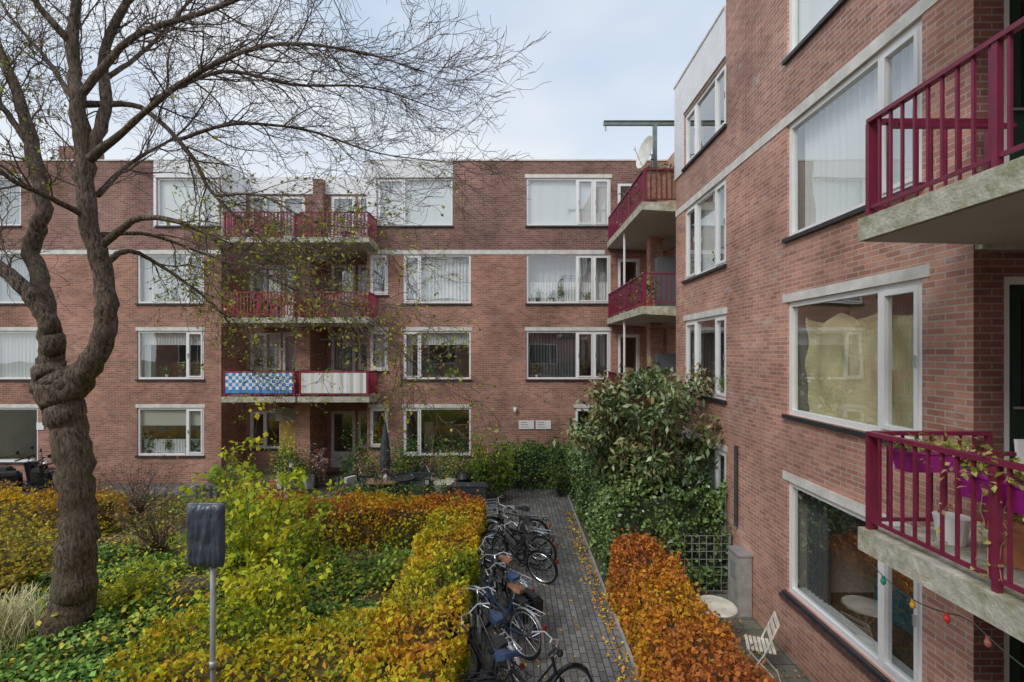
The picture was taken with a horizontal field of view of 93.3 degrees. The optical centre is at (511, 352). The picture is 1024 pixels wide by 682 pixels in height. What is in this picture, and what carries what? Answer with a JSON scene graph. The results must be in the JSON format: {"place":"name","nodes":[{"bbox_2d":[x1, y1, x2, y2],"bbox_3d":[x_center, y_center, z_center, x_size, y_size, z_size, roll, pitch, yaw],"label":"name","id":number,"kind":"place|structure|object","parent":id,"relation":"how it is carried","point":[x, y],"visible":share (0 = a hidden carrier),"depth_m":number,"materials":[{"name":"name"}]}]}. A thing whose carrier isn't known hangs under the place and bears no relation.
{"place":"outdoors","nodes":[
{"label":"outdoors","id":0,"kind":"place"},
{"bbox_2d":[0,146,666,482],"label":"walls","id":1,"kind":"structure","parent":0,"point":[118,392],"depth_m":17.20,"materials":[{"name":"red brick"}]},
{"bbox_2d":[36,150,550,462],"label":"balconies and fittings","id":2,"kind":"structure","parent":1,"relation":"attached to","point":[356,390],"depth_m":16.15,"materials":[{"name":"metal"}]},
{"bbox_2d":[0,181,635,458],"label":"windows","id":3,"kind":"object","parent":1,"relation":"attached to","point":[551,202],"visible":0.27,"depth_m":17.46,"materials":[{"name":"clear glass"}]},
{"bbox_2d":[0,159,667,466],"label":"frames and trim","id":4,"kind":"structure","parent":1,"relation":"attached to","point":[593,179],"depth_m":17.23,"materials":[{"name":"metal"}]},
{"bbox_2d":[144,213,590,452],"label":"window plants","id":5,"kind":"object","parent":1,"relation":"attached to","point":[365,364],"depth_m":17.37,"materials":[{"name":"green plant"}]},
{"bbox_2d":[0,0,725,176],"label":"sky","id":6,"kind":"structure","parent":0,"point":[603,60],"materials":[{"name":"white"}]},
{"bbox_2d":[0,472,727,681],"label":"ground","id":7,"kind":"structure","parent":0,"point":[332,476],"depth_m":10.03,"materials":[{"name":"soil"}]},
{"bbox_2d":[0,479,26,500],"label":"garden shrub","id":8,"kind":"object","parent":7,"relation":"on","point":[9,482],"visible":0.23,"depth_m":14.40,"materials":[{"name":"yellow plant"}]},
{"bbox_2d":[0,580,55,665],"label":"ornamental grass","id":9,"kind":"object","parent":7,"relation":"on","point":[11,623],"depth_m":7.78,"materials":[{"name":"beige plant"}]},
{"bbox_2d":[0,523,57,596],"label":"twiggy shrub","id":10,"kind":"object","parent":7,"relation":"on","point":[9,578],"visible":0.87,"depth_m":9.29,"materials":[{"name":"yellow plant"}]},
{"bbox_2d":[0,503,57,561],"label":"twiggy shrub","id":11,"kind":"object","parent":7,"relation":"on","point":[20,543],"visible":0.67,"depth_m":10.63,"materials":[{"name":"yellow plant"}]},
{"bbox_2d":[0,479,131,539],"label":"beech hedge","id":12,"kind":"object","parent":7,"relation":"on","point":[45,510],"visible":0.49,"depth_m":12.18,"materials":[{"name":"orange plant"}]},
{"bbox_2d":[9,456,128,501],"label":"twiggy shrub","id":13,"kind":"object","parent":7,"relation":"on","point":[51,470],"visible":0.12,"depth_m":13.81,"materials":[{"name":"brown plant"}]},
{"bbox_2d":[0,656,140,681],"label":"groundcover foliage","id":14,"kind":"object","parent":7,"relation":"on","point":[50,665],"visible":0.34,"depth_m":6.88,"materials":[{"name":"green plant"}]},
{"bbox_2d":[22,537,185,616],"bbox_3d":[-6.798,4.021,8.367,1.892,1.284,1.786,0,0,0],"label":"yellow leaved shrub","id":15,"kind":"object","parent":7,"relation":"on","point":[131,585],"visible":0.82,"depth_m":8.54,"materials":[{"name":"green plant"}]},
{"bbox_2d":[0,491,220,551],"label":"groundcover foliage","id":16,"kind":"object","parent":7,"relation":"on","point":[174,504],"visible":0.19,"depth_m":13.01,"materials":[{"name":"green plant"}]},
{"bbox_2d":[96,447,195,515],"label":"twiggy shrub","id":17,"kind":"object","parent":7,"relation":"on","point":[137,500],"visible":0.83,"depth_m":13.56,"materials":[{"name":"brown plant"}]},
{"bbox_2d":[98,476,216,553],"bbox_3d":[-8.008,3.698,10.996,2.608,1.926,2.319,0,0,-34],"label":"twiggy shrub","id":18,"kind":"object","parent":7,"relation":"on","point":[158,546],"visible":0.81,"depth_m":10.79,"materials":[{"name":"brown plant"}]},
{"bbox_2d":[127,610,238,666],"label":"foliage","id":19,"kind":"object","parent":7,"relation":"on","point":[138,644],"visible":0.06,"depth_m":7.37,"materials":[{"name":"green plant"}]},
{"bbox_2d":[186,502,225,681],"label":"covered traffic sign","id":20,"kind":"object","parent":7,"relation":"on","point":[205,529],"visible":1,"depth_m":5.14,"materials":[{"name":"plastic"}]},
{"bbox_2d":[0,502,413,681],"bbox_3d":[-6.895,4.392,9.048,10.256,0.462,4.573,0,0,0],"label":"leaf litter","id":21,"kind":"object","parent":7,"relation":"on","point":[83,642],"visible":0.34,"depth_m":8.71,"materials":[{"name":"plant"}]},
{"bbox_2d":[0,540,426,681],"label":"groundcover foliage","id":22,"kind":"object","parent":7,"relation":"on","point":[100,617],"visible":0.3,"depth_m":8.52,"materials":[{"name":"green plant"}]},
{"bbox_2d":[170,484,289,547],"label":"yellow leaved shrub","id":23,"kind":"object","parent":7,"relation":"on","point":[174,537],"visible":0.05,"depth_m":10.67,"materials":[{"name":"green plant"}]},
{"bbox_2d":[166,469,303,575],"bbox_3d":[-5.380,3.453,9.542,2.248,2.418,2.181,0,0,0],"label":"yellow leaved shrub","id":24,"kind":"object","parent":7,"relation":"on","point":[184,549],"visible":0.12,"depth_m":9.54,"materials":[{"name":"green plant"}]},
{"bbox_2d":[179,396,309,603],"bbox_3d":[-4.486,2.711,8.217,2.076,3.893,1.876,0,0,0],"label":"yellow leaved shrub","id":25,"kind":"object","parent":7,"relation":"on","point":[244,509],"visible":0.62,"depth_m":8.21,"materials":[{"name":"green plant"}]},
{"bbox_2d":[215,479,279,517],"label":"twiggy shrub","id":26,"kind":"object","parent":7,"relation":"on","point":[257,495],"visible":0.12,"depth_m":13.03,"materials":[{"name":"green plant"}]},
{"bbox_2d":[182,520,331,635],"bbox_3d":[-3.927,3.747,7.725,2.018,1.830,2.316,0,0,0],"label":"yellow leaved shrub","id":27,"kind":"object","parent":7,"relation":"on","point":[283,598],"visible":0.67,"depth_m":7.61,"materials":[{"name":"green plant"}]},
{"bbox_2d":[0,0,550,651],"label":"bare tree","id":28,"kind":"object","parent":7,"relation":"on","point":[60,388],"visible":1,"depth_m":7.70,"materials":[{"name":"brown plant"}]},
{"bbox_2d":[93,483,487,681],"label":"beech hedge","id":29,"kind":"object","parent":7,"relation":"on","point":[420,644],"visible":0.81,"depth_m":6.44,"materials":[{"name":"yellow plant"}]},
{"bbox_2d":[255,463,354,583],"bbox_3d":[-4.244,3.453,9.789,2.020,2.413,1.943,0,0,32],"label":"yellow leaved shrub","id":30,"kind":"object","parent":7,"relation":"on","point":[314,546],"visible":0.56,"depth_m":9.86,"materials":[{"name":"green plant"}]},
{"bbox_2d":[328,539,412,588],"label":"yellow leaved shrub","id":31,"kind":"object","parent":7,"relation":"on","point":[384,566],"visible":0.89,"depth_m":9.49,"materials":[{"name":"green plant"}]},
{"bbox_2d":[553,355,723,506],"bbox_3d":[2.577,2.356,10.391,3.466,4.599,3.056,0,0,0],"label":"rhododendron tree","id":32,"kind":"object","parent":7,"relation":"on","point":[635,439],"visible":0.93,"depth_m":10.13,"materials":[{"name":"green plant"}]},
{"bbox_2d":[564,425,733,591],"bbox_3d":[3.057,3.533,12.858,2.764,2.345,7.576,0,0,0],"label":"ivy hedge","id":33,"kind":"object","parent":7,"relation":"on","point":[614,513],"visible":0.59,"depth_m":9.53,"materials":[{"name":"green plant"}]},
{"bbox_2d":[605,525,778,681],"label":"beech hedge","id":34,"kind":"object","parent":7,"relation":"on","point":[677,640],"visible":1,"depth_m":6.58,"materials":[{"name":"orange plant"}]},
{"bbox_2d":[22,483,811,681],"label":"patio paving","id":35,"kind":"structure","parent":0,"point":[751,626],"depth_m":8.08,"materials":[{"name":"concrete"}]},
{"bbox_2d":[0,446,37,485],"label":"motor scooter","id":36,"kind":"object","parent":35,"relation":"on","point":[28,466],"visible":0.27,"depth_m":15.84,"materials":[{"name":"black metal"}]},
{"bbox_2d":[0,448,55,492],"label":"motor scooter","id":37,"kind":"object","parent":35,"relation":"on","point":[15,476],"visible":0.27,"depth_m":15.32,"materials":[{"name":"black metal"}]},
{"bbox_2d":[30,454,55,491],"bbox_3d":[-14.645,3.910,15.546,2.058,1.483,0.785,0,5,15],"label":"motor scooter","id":38,"kind":"object","parent":35,"relation":"on","point":[35,475],"visible":0.23,"depth_m":15.55,"materials":[{"name":"black plastic"}]},
{"bbox_2d":[214,448,248,481],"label":"garden shrub","id":39,"kind":"object","parent":35,"relation":"on","point":[234,460],"visible":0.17,"depth_m":15.99,"materials":[{"name":"green plant"}]},
{"bbox_2d":[199,459,276,505],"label":"twiggy shrub","id":40,"kind":"object","parent":35,"relation":"on","point":[235,478],"visible":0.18,"depth_m":14.12,"materials":[{"name":"green plant"}]},
{"bbox_2d":[196,486,295,511],"bbox_3d":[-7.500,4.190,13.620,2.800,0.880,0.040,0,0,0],"label":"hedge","id":41,"kind":"object","parent":35,"relation":"on","point":[218,493],"visible":0.14,"depth_m":13.60,"materials":[{"name":"green plant"}]},
{"bbox_2d":[269,459,290,496],"bbox_3d":[-7.300,4.020,15.452,0.662,1.240,0.570,0,0,0],"label":"patio planter","id":42,"kind":"object","parent":35,"relation":"on","point":[272,480],"visible":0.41,"depth_m":15.27,"materials":[{"name":"ceramic"}]},
{"bbox_2d":[267,438,302,476],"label":"garden shrub","id":43,"kind":"object","parent":35,"relation":"on","point":[284,449],"visible":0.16,"depth_m":16.47,"materials":[{"name":"green plant"}]},
{"bbox_2d":[267,423,315,496],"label":"potted plant","id":44,"kind":"object","parent":35,"relation":"on","point":[278,485],"visible":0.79,"depth_m":15.28,"materials":[{"name":"green plant"}]},
{"bbox_2d":[269,443,315,483],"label":"garden shrub","id":45,"kind":"object","parent":35,"relation":"on","point":[299,464],"visible":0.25,"depth_m":15.74,"materials":[{"name":"green plant"}]},
{"bbox_2d":[295,443,323,488],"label":"potted plant","id":46,"kind":"object","parent":35,"relation":"on","point":[310,482],"visible":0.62,"depth_m":16.47,"materials":[{"name":"grey plant"}]},
{"bbox_2d":[300,443,330,487],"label":"garden shrub","id":47,"kind":"object","parent":35,"relation":"on","point":[318,473],"visible":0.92,"depth_m":16.58,"materials":[{"name":"pink plant"}]},
{"bbox_2d":[337,445,364,474],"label":"garden shrub","id":48,"kind":"object","parent":35,"relation":"on","point":[350,463],"visible":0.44,"depth_m":16.68,"materials":[{"name":"green plant"}]},
{"bbox_2d":[336,472,368,495],"bbox_3d":[-5.000,4.270,15.300,0.700,0.740,0.800,0,0,30],"label":"garden sofa","id":49,"kind":"object","parent":35,"relation":"on","point":[349,476],"visible":0.25,"depth_m":15.27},
{"bbox_2d":[335,408,376,469],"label":"potted plant","id":50,"kind":"object","parent":35,"relation":"on","point":[356,443],"visible":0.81,"depth_m":16.79,"materials":[{"name":"green plant"}]},
{"bbox_2d":[352,457,375,478],"bbox_3d":[-5.008,4.061,16.300,0.678,1.157,0.665,0,0,0],"label":"patio planter","id":51,"kind":"object","parent":35,"relation":"on","point":[359,471],"visible":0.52,"depth_m":16.13,"materials":[{"name":"green plant"}]},
{"bbox_2d":[350,444,379,490],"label":"potted plant","id":52,"kind":"object","parent":35,"relation":"on","point":[369,472],"visible":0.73,"depth_m":15.47,"materials":[{"name":"green plant"}]},
{"bbox_2d":[352,447,380,490],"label":"potted plant","id":53,"kind":"object","parent":35,"relation":"on","point":[368,461],"visible":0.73,"depth_m":15.40,"materials":[{"name":"green plant"}]},
{"bbox_2d":[365,472,395,494],"bbox_3d":[-4.000,4.175,14.900,0.900,0.931,0.600,0,0,0],"label":"garden table","id":54,"kind":"object","parent":35,"relation":"on","point":[377,483],"visible":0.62,"depth_m":14.79,"materials":[{"name":"brown wood"}]},
{"bbox_2d":[379,422,390,475],"bbox_3d":[-3.991,3.425,15.200,0.500,2.450,0.487,0,0,0],"label":"closed parasol","id":55,"kind":"object","parent":35,"relation":"on","point":[384,453],"visible":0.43,"depth_m":15.09,"materials":[{"name":"grey fabric"}]},
{"bbox_2d":[324,476,449,506],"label":"green hedge","id":56,"kind":"object","parent":35,"relation":"on","point":[412,486],"visible":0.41,"depth_m":14.20,"materials":[{"name":"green plant"}]},
{"bbox_2d":[376,423,426,495],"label":"potted plant","id":57,"kind":"object","parent":35,"relation":"on","point":[407,479],"visible":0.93,"depth_m":15.03,"materials":[{"name":"green plant"}]},
{"bbox_2d":[379,472,430,495],"bbox_3d":[-3.400,4.270,15.400,1.500,0.740,0.700,0,0,0],"label":"garden sofa","id":58,"kind":"object","parent":35,"relation":"on","point":[419,476],"visible":0.14,"depth_m":15.66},
{"bbox_2d":[390,430,425,471],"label":"potted plant","id":59,"kind":"object","parent":35,"relation":"on","point":[412,470],"visible":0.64,"depth_m":16.35,"materials":[{"name":"green plant"}]},
{"bbox_2d":[400,451,437,471],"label":"garden shrub","id":60,"kind":"object","parent":35,"relation":"on","point":[416,469],"visible":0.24,"depth_m":16.82,"materials":[{"name":"green plant"}]},
{"bbox_2d":[419,452,446,482],"bbox_3d":[-2.703,4.014,16.598,0.885,1.251,0.663,0,0,0],"label":"patio planter","id":61,"kind":"object","parent":35,"relation":"on","point":[424,468],"visible":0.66,"depth_m":16.36,"materials":[{"name":"green plant"}]},
{"bbox_2d":[416,426,465,493],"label":"potted plant","id":62,"kind":"object","parent":35,"relation":"on","point":[448,483],"visible":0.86,"depth_m":14.87,"materials":[{"name":"green plant"}]},
{"bbox_2d":[433,423,467,481],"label":"potted plant","id":63,"kind":"object","parent":35,"relation":"on","point":[449,467],"visible":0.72,"depth_m":15.21,"materials":[{"name":"green plant"}]},
{"bbox_2d":[446,455,474,474],"bbox_3d":[-1.647,4.023,15.852,0.965,1.234,0.575,0,0,0],"label":"patio planter","id":64,"kind":"object","parent":35,"relation":"on","point":[460,469],"visible":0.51,"depth_m":15.80,"materials":[{"name":"green plant"}]},
{"bbox_2d":[455,470,471,481],"bbox_3d":[-1.480,4.165,15.099,0.581,0.970,0.541,0,0,0],"label":"kettle barbecue","id":65,"kind":"object","parent":35,"relation":"on","point":[464,478],"visible":0.45,"depth_m":14.91,"materials":[{"name":"metal"}]},
{"bbox_2d":[443,425,485,480],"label":"potted plant","id":66,"kind":"object","parent":35,"relation":"on","point":[461,450],"visible":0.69,"depth_m":15.57,"materials":[{"name":"green plant"}]},
{"bbox_2d":[451,482,487,505],"bbox_3d":[-1.250,4.255,14.200,1.040,0.770,0.440,0,0,0],"label":"patio planter","id":67,"kind":"object","parent":35,"relation":"on","point":[473,487],"visible":0.5,"depth_m":14.00,"materials":[{"name":"grey concrete"}]},
{"bbox_2d":[668,533,730,590],"bbox_3d":[3.570,4.050,9.210,1.180,1.200,0.040,0,0,0],"label":"garden trellis","id":68,"kind":"object","parent":35,"relation":"on","point":[713,551],"visible":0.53,"depth_m":9.21,"materials":[{"name":"grey metal"}]},
{"bbox_2d":[658,517,721,592],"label":"trellis ivy","id":69,"kind":"object","parent":68,"relation":"attached to","point":[677,535],"visible":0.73,"depth_m":9.13,"materials":[{"name":"green plant"}]},
{"bbox_2d":[699,595,737,655],"bbox_3d":[3.150,4.284,7.500,0.641,0.743,0.637,0,0,0],"label":"bistro table","id":70,"kind":"object","parent":35,"relation":"on","point":[723,607],"visible":0.55,"depth_m":7.44,"materials":[{"name":"beige paint"}]},
{"bbox_2d":[727,545,752,616],"bbox_3d":[4.098,4.105,8.700,0.275,1.090,0.440,0,0,0],"label":"utility cabinet","id":71,"kind":"object","parent":35,"relation":"on","point":[740,557],"visible":0.98,"depth_m":8.50,"materials":[{"name":"metal"}]},
{"bbox_2d":[744,611,780,681],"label":"folding chair","id":72,"kind":"object","parent":35,"relation":"on","point":[759,639],"visible":0.85,"depth_m":6.91,"materials":[{"name":"beige paint"}]},
{"bbox_2d":[448,483,636,681],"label":"footpath","id":73,"kind":"structure","parent":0,"point":[584,647],"depth_m":8.84,"materials":[{"name":"grey brick"}]},
{"bbox_2d":[459,524,487,678],"bbox_3d":[-0.675,4.394,9.400,0.175,0.512,5.600,0,0,0],"label":"bicycle rack","id":74,"kind":"object","parent":73,"relation":"on","point":[476,592],"visible":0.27,"depth_m":8.99,"materials":[{"name":"black metal"}]},
{"bbox_2d":[464,432,498,493],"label":"climbing plant","id":75,"kind":"object","parent":73,"relation":"on","point":[481,467],"visible":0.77,"depth_m":14.86,"materials":[{"name":"green plant"}]},
{"bbox_2d":[450,602,531,681],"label":"bicycle","id":76,"kind":"object","parent":73,"relation":"on","point":[499,641],"visible":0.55,"depth_m":6.42,"materials":[{"name":"black metal"}]},
{"bbox_2d":[459,586,525,681],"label":"bicycle","id":77,"kind":"object","parent":73,"relation":"on","point":[495,618],"visible":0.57,"depth_m":6.92,"materials":[{"name":"black metal"}]},
{"bbox_2d":[481,434,519,501],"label":"climbing plant","id":78,"kind":"object","parent":73,"relation":"on","point":[502,469],"visible":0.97,"depth_m":14.97,"materials":[{"name":"green plant"}]},
{"bbox_2d":[469,534,534,609],"bbox_3d":[-0.209,4.095,8.962,0.626,1.142,1.790,-11,8,-43],"label":"bicycle","id":79,"kind":"object","parent":73,"relation":"on","point":[505,588],"visible":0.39,"depth_m":8.79,"materials":[{"name":"black metal"}]},
{"bbox_2d":[459,563,546,659],"bbox_3d":[-0.129,4.113,7.821,1.827,1.128,0.626,0,-7,44],"label":"bicycle","id":80,"kind":"object","parent":73,"relation":"on","point":[509,626],"visible":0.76,"depth_m":7.56,"materials":[{"name":"black metal"}]},
{"bbox_2d":[480,552,543,640],"bbox_3d":[-0.152,4.109,8.285,0.626,1.128,1.827,-6,3,-32],"label":"bicycle","id":81,"kind":"object","parent":73,"relation":"on","point":[530,597],"visible":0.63,"depth_m":7.81,"materials":[{"name":"black metal"}]},
{"bbox_2d":[477,495,550,545],"bbox_3d":[0.036,4.100,11.663,1.810,1.135,0.666,0,7,14],"label":"bicycle","id":82,"kind":"object","parent":73,"relation":"on","point":[526,508],"visible":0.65,"depth_m":11.57,"materials":[{"name":"black metal"}]},
{"bbox_2d":[480,511,557,570],"bbox_3d":[0.125,4.112,10.592,1.838,1.125,0.628,0,-7,20],"label":"bicycle","id":83,"kind":"object","parent":73,"relation":"on","point":[538,537],"visible":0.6,"depth_m":10.49,"materials":[{"name":"black metal"}]},
{"bbox_2d":[486,506,553,561],"bbox_3d":[0.077,4.115,10.933,1.827,1.128,0.626,0,8,28],"label":"bicycle","id":84,"kind":"object","parent":73,"relation":"on","point":[520,541],"visible":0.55,"depth_m":10.88,"materials":[{"name":"black metal"}]},
{"bbox_2d":[458,631,592,681],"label":"bicycle","id":85,"kind":"object","parent":73,"relation":"on","point":[507,655],"visible":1,"depth_m":5.99,"materials":[{"name":"black metal"}]},
{"bbox_2d":[492,522,558,583],"bbox_3d":[0.123,4.116,9.903,1.790,1.142,0.626,0,10,34],"label":"bicycle","id":86,"kind":"object","parent":73,"relation":"on","point":[527,562],"visible":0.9,"depth_m":9.81,"materials":[{"name":"black metal"}]},
{"bbox_2d":[500,437,570,490],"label":"green hedge","id":87,"kind":"object","parent":73,"relation":"on","point":[529,471],"visible":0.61,"depth_m":16.48,"materials":[{"name":"green plant"}]},
{"bbox_2d":[453,486,636,680],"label":"fallen leaves","id":88,"kind":"object","parent":73,"relation":"on","point":[608,654],"visible":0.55,"depth_m":9.29,"materials":[{"name":"yellow plant"}]},
{"bbox_2d":[539,448,574,496],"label":"garden shrub","id":89,"kind":"object","parent":73,"relation":"on","point":[558,483],"visible":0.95,"depth_m":15.55,"materials":[{"name":"green plant"}]},
{"bbox_2d":[476,491,640,681],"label":"path edging","id":90,"kind":"object","parent":73,"relation":"on","point":[626,645],"visible":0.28,"depth_m":9.36,"materials":[{"name":"concrete"}]},
{"bbox_2d":[562,512,634,681],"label":"fallen leaves","id":91,"kind":"object","parent":73,"relation":"on","point":[609,628],"visible":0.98,"depth_m":9.06,"materials":[{"name":"yellow plant"}]},
{"bbox_2d":[647,0,1023,681],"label":"walls","id":92,"kind":"structure","parent":0,"point":[757,278],"depth_m":6.91,"materials":[{"name":"brick"}]},
{"bbox_2d":[690,0,913,679],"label":"windows","id":93,"kind":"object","parent":92,"relation":"attached to","point":[838,378],"visible":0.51,"depth_m":6.84,"materials":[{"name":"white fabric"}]},
{"bbox_2d":[607,16,1023,642],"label":"balconies and fittings","id":94,"kind":"structure","parent":92,"relation":"attached to","point":[983,210],"depth_m":3.82,"materials":[{"name":"metal"}]},
{"bbox_2d":[603,120,673,201],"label":"hoist beam","id":95,"kind":"structure","parent":94,"relation":"attached to","point":[654,124],"depth_m":13.16,"materials":[{"name":"grey metal"}]},
{"bbox_2d":[633,136,652,167],"bbox_3d":[3.533,-4.878,12.977,0.500,1.856,0.637,0,0,18],"label":"satellite dish","id":96,"kind":"object","parent":94,"relation":"on","point":[644,152],"visible":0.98,"depth_m":13.07,"materials":[{"name":"metal"}]},
{"bbox_2d":[884,432,978,472],"bbox_3d":[3.518,0.826,4.037,0.584,0.328,0.452,0,0,0],"label":"balcony planter","id":97,"kind":"object","parent":94,"relation":"on","point":[935,461],"visible":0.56,"depth_m":3.98,"materials":[{"name":"purple plastic"}]},
{"bbox_2d":[866,558,1023,666],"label":"string lights","id":98,"kind":"object","parent":94,"relation":"attached to","point":[986,641],"visible":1,"depth_m":3.49,"materials":[{"name":"plastic"}]},
{"bbox_2d":[932,511,970,546],"bbox_3d":[3.620,1.455,3.980,0.250,0.220,0.250,0,0,0],"label":"flower pot","id":99,"kind":"object","parent":94,"relation":"on","point":[965,523],"visible":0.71,"depth_m":3.91,"materials":[{"name":"white plastic"}]},
{"bbox_2d":[932,481,1009,581],"bbox_3d":[3.199,1.176,3.131,0.174,0.655,0.967,0,0,0],"label":"trailing vine","id":100,"kind":"object","parent":94,"relation":"on","point":[987,542],"visible":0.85,"depth_m":3.25,"materials":[{"name":"green plant"}]},
{"bbox_2d":[939,444,1023,515],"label":"balcony planter","id":101,"kind":"object","parent":94,"relation":"attached to","point":[980,472],"visible":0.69,"depth_m":3.26,"materials":[{"name":"purple plastic"}]},
{"bbox_2d":[987,520,1023,570],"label":"flower pot","id":102,"kind":"object","parent":94,"relation":"on","point":[1018,545],"visible":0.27,"depth_m":3.48,"materials":[{"name":"ceramic"}]},
{"bbox_2d":[1014,439,1023,520],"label":"balcony chair","id":103,"kind":"object","parent":94,"relation":"on","point":[1019,446],"visible":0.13,"depth_m":4.14,"materials":[{"name":"white plastic"}]},
{"bbox_2d":[673,0,1023,681],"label":"frames and trim","id":104,"kind":"structure","parent":92,"relation":"attached to","point":[707,59],"depth_m":6.05,"materials":[{"name":"metal"}]},
{"bbox_2d":[612,159,723,514],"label":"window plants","id":105,"kind":"object","parent":104,"relation":"attached to","point":[721,383],"depth_m":12.90,"materials":[{"name":"green plant"}]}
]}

